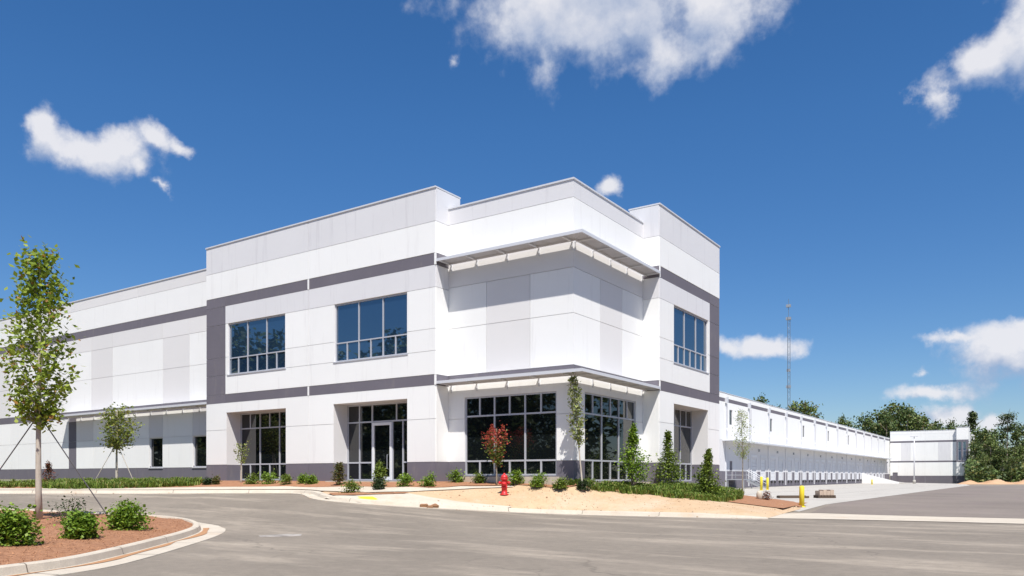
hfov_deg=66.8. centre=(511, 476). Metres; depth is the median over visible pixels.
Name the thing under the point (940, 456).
office block
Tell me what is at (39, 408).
maple tree
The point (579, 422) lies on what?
slender tree
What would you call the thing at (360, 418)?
storefront window
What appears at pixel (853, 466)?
dock door
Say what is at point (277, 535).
worn paint mark
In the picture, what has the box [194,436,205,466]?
window
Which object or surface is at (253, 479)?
shrub
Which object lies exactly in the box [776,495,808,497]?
timber stack
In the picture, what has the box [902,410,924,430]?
background tree
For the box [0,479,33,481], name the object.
rough grass
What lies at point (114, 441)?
staked tree
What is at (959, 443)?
window
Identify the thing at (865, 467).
dock door
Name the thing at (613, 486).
ground cover
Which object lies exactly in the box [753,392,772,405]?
background tree
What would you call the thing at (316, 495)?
kerb and gutter
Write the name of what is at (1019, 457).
background tree
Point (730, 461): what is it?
door
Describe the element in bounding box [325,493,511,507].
kerb ramp
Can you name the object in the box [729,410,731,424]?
window
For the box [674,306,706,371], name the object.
window
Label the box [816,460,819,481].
dock door
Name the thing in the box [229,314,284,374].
window
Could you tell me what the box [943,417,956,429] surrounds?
background tree
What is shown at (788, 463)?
dock door
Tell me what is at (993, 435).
background tree
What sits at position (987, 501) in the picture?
side road
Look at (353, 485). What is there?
shrub
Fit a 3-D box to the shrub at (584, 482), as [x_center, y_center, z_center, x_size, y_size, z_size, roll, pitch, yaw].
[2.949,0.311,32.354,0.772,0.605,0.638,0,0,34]
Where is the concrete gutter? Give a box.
[769,513,1023,523]
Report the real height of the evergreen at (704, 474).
2.336 m
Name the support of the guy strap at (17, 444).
attached to the maple tree at (39, 408)
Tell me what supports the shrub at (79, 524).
on the island mulch
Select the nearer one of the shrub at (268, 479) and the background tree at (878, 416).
the shrub at (268, 479)
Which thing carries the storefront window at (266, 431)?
in the warehouse building
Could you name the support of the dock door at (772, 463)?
in the warehouse building
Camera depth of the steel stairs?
97.60 m
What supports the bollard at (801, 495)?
on the truck court
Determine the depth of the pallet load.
53.72 m
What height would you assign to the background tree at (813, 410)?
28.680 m
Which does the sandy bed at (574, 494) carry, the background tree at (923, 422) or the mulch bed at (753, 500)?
the mulch bed at (753, 500)
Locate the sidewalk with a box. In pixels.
[0,486,512,491]
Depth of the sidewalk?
36.92 m
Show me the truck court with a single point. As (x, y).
(866, 489)
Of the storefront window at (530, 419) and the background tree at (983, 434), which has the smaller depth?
the storefront window at (530, 419)
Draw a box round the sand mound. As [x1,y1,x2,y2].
[958,479,1023,483]
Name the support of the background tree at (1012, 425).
on the ground
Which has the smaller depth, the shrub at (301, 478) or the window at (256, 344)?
the shrub at (301, 478)
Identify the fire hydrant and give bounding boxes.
[498,473,510,494]
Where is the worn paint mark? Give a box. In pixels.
[259,534,301,536]
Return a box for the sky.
[0,0,1023,469]
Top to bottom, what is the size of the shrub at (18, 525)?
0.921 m
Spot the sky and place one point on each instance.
(858, 164)
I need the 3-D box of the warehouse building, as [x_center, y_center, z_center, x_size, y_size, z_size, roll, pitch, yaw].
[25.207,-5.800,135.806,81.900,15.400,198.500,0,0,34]
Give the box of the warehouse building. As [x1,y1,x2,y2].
[0,177,891,487]
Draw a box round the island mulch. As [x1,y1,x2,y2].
[0,510,192,564]
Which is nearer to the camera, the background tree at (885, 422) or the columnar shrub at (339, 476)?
the columnar shrub at (339, 476)
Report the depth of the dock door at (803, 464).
130.39 m
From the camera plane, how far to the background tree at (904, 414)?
257.54 m
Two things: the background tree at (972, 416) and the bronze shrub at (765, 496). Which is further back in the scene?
the background tree at (972, 416)
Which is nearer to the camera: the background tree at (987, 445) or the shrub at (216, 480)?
the shrub at (216, 480)
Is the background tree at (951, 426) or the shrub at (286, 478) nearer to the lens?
the shrub at (286, 478)
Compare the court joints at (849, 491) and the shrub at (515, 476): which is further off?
the court joints at (849, 491)
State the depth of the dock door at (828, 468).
145.89 m
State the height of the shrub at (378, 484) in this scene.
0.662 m
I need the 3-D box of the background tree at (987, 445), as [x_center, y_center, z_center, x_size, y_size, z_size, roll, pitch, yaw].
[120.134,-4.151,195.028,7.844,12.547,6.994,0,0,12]
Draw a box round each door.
[372,422,391,479]
[730,461,731,478]
[751,455,756,481]
[760,455,765,482]
[770,456,775,482]
[778,457,783,482]
[787,457,791,482]
[794,458,798,482]
[802,459,806,481]
[809,459,812,481]
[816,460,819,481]
[821,460,824,481]
[827,460,830,481]
[832,461,835,481]
[838,461,840,481]
[843,462,845,480]
[848,462,850,480]
[852,462,854,480]
[860,463,862,480]
[864,463,866,473]
[893,472,897,480]
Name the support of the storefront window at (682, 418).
in the warehouse building
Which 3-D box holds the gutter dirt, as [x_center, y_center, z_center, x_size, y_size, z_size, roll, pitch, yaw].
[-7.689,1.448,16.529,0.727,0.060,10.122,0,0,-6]
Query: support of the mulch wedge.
on the sandy bed at (574, 494)
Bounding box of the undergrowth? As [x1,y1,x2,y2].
[964,458,1023,482]
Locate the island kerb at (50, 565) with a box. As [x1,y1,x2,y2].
[0,508,225,575]
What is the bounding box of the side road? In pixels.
[811,486,1023,518]
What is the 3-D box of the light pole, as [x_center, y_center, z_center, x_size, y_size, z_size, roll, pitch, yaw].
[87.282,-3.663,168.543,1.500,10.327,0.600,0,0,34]
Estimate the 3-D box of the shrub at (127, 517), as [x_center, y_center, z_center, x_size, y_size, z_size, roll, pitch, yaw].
[-9.475,0.925,19.156,1.219,0.914,1.299,0,0,-16]
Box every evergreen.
[610,423,655,486]
[650,430,690,484]
[692,448,725,496]
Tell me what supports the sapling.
on the mulch bed at (753, 500)
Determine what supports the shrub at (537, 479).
on the sandy bed at (574, 494)
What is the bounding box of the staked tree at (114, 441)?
[97,402,144,478]
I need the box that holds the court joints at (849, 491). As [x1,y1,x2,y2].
[741,483,960,499]
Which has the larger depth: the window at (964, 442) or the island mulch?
the window at (964, 442)
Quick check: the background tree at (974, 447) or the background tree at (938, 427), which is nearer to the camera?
the background tree at (974, 447)
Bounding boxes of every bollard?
[760,477,762,489]
[766,478,768,489]
[799,486,804,506]
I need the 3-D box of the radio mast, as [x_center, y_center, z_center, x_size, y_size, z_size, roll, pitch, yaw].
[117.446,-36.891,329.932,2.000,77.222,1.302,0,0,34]
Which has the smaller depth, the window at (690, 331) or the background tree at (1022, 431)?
the window at (690, 331)
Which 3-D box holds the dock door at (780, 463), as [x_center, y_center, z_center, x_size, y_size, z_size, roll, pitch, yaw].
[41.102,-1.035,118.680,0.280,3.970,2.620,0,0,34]
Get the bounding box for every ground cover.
[0,479,34,487]
[42,476,203,488]
[552,478,742,501]
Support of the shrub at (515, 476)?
on the mulch bed at (753, 500)
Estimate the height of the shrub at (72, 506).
0.933 m
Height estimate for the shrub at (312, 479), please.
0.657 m
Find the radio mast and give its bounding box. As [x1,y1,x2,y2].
[786,299,790,408]
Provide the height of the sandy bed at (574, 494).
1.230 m
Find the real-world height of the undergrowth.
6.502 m
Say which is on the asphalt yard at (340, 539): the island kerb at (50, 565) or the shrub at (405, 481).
the island kerb at (50, 565)
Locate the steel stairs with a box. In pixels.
[727,470,765,488]
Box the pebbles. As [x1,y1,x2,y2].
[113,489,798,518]
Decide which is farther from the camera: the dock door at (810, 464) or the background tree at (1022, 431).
the background tree at (1022, 431)
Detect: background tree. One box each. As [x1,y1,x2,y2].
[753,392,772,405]
[785,398,812,415]
[799,401,823,418]
[831,413,854,426]
[850,411,883,433]
[859,407,892,435]
[871,412,901,437]
[879,399,915,429]
[890,403,921,430]
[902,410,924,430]
[909,413,935,430]
[930,418,946,429]
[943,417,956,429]
[962,439,986,477]
[963,411,980,435]
[970,427,996,461]
[975,429,1003,465]
[978,453,993,478]
[981,436,1005,469]
[983,426,1014,468]
[989,444,1012,471]
[993,410,1020,462]
[1001,456,1018,479]
[1005,423,1023,463]
[1005,445,1023,473]
[1007,430,1022,460]
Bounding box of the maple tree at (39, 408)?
[0,234,85,519]
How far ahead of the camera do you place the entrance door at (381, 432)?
39.26 m
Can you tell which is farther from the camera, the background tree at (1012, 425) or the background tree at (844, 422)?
the background tree at (844, 422)
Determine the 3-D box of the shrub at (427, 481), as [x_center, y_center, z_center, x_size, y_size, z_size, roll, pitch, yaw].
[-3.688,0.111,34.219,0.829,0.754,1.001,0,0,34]
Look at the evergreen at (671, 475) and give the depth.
37.10 m
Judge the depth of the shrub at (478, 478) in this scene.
34.99 m
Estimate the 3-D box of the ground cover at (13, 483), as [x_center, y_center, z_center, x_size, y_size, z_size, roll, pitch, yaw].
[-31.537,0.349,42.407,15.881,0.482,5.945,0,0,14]
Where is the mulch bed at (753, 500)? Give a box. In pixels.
[0,480,805,507]
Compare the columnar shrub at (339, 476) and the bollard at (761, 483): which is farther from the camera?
the bollard at (761, 483)
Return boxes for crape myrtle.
[481,420,511,485]
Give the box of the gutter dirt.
[9,528,208,575]
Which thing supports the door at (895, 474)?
in the office block
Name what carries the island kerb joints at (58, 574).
on the island kerb at (50, 565)
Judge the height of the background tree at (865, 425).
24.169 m
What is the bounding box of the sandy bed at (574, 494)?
[160,484,800,517]
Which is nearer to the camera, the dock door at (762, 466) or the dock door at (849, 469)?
the dock door at (762, 466)
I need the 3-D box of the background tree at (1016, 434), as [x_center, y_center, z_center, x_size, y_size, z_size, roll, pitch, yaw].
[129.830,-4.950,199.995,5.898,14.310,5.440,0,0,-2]
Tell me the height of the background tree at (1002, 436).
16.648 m
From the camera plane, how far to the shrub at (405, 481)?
34.19 m
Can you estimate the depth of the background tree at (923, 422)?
248.88 m
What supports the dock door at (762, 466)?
in the warehouse building
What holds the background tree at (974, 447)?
on the ground
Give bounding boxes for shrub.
[0,501,48,546]
[42,460,57,480]
[47,491,89,523]
[53,507,105,538]
[99,496,156,530]
[202,477,212,484]
[209,474,221,483]
[242,472,260,483]
[257,471,277,483]
[277,473,293,484]
[295,472,306,483]
[304,473,319,483]
[330,462,346,484]
[338,476,361,492]
[370,460,388,482]
[371,477,386,489]
[396,473,417,486]
[417,471,436,485]
[446,467,464,482]
[470,471,487,482]
[507,468,524,484]
[528,470,552,487]
[553,476,568,489]
[576,477,592,489]
[762,491,773,499]
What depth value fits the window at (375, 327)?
38.49 m
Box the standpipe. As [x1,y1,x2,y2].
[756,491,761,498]
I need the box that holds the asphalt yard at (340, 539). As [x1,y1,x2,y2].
[0,484,1023,575]
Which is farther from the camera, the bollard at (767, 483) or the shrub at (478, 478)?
the bollard at (767, 483)
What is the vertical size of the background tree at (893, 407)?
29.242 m
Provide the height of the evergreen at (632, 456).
3.054 m
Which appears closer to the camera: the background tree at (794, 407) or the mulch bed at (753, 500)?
the mulch bed at (753, 500)
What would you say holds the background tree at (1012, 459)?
on the ground
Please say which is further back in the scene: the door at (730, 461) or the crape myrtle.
the door at (730, 461)
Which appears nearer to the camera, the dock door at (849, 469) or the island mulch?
the island mulch
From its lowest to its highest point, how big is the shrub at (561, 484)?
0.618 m
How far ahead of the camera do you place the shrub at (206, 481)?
40.03 m
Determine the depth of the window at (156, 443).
50.64 m
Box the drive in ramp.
[862,473,906,483]
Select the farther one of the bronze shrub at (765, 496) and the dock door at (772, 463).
the dock door at (772, 463)
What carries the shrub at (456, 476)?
on the mulch bed at (753, 500)
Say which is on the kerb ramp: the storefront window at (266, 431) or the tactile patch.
the tactile patch
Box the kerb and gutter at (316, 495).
[0,490,767,518]
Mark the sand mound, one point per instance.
(996, 481)
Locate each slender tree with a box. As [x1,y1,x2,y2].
[566,372,587,491]
[729,410,754,491]
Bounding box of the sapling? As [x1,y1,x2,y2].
[233,440,249,481]
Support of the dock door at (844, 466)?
in the warehouse building
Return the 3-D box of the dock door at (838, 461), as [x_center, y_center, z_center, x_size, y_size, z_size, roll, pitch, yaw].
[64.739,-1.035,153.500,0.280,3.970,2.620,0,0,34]
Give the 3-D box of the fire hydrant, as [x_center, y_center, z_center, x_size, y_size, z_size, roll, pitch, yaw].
[-0.312,0.311,32.690,0.454,0.927,0.448,0,0,-33]
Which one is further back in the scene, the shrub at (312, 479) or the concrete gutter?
the shrub at (312, 479)
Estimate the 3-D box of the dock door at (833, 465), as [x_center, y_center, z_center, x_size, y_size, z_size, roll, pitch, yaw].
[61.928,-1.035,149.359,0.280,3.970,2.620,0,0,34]
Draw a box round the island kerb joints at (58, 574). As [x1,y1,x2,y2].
[24,519,197,574]
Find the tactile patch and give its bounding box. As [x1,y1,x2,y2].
[358,496,376,499]
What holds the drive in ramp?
on the truck court
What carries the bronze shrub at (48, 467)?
on the mulch bed at (753, 500)
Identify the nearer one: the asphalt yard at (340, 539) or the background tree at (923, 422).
the asphalt yard at (340, 539)
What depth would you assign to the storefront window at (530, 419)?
34.80 m
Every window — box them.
[151,438,162,466]
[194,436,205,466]
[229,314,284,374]
[241,410,285,479]
[336,293,406,361]
[347,401,406,480]
[465,391,556,475]
[585,392,634,480]
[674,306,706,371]
[674,408,691,480]
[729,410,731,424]
[958,441,960,459]
[963,441,965,459]
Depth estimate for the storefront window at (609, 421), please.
35.75 m
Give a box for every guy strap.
[0,418,35,469]
[42,419,106,514]
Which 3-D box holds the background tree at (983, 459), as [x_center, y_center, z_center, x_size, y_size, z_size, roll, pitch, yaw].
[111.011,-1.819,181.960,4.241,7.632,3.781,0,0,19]
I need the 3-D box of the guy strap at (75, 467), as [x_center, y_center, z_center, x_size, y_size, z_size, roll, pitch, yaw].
[-12.443,-0.281,22.086,1.819,2.965,0.031,0,0,-16]
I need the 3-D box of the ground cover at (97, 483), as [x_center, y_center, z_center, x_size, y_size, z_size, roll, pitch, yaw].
[-21.773,0.304,40.516,11.534,0.648,6.184,0,0,13]
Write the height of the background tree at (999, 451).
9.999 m
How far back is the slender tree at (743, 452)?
73.36 m
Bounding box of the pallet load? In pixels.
[813,490,835,497]
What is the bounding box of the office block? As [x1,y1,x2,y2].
[890,427,974,483]
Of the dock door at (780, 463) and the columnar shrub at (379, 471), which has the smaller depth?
the columnar shrub at (379, 471)
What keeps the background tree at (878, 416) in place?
on the ground
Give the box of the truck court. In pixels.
[735,483,968,511]
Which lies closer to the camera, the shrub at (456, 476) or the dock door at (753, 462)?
the shrub at (456, 476)
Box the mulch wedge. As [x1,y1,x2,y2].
[330,492,407,494]
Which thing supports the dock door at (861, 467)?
in the warehouse building
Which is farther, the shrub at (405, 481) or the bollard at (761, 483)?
the bollard at (761, 483)
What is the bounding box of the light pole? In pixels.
[910,436,917,483]
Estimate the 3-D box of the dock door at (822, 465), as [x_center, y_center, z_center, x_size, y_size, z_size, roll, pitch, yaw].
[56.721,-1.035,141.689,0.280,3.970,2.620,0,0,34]

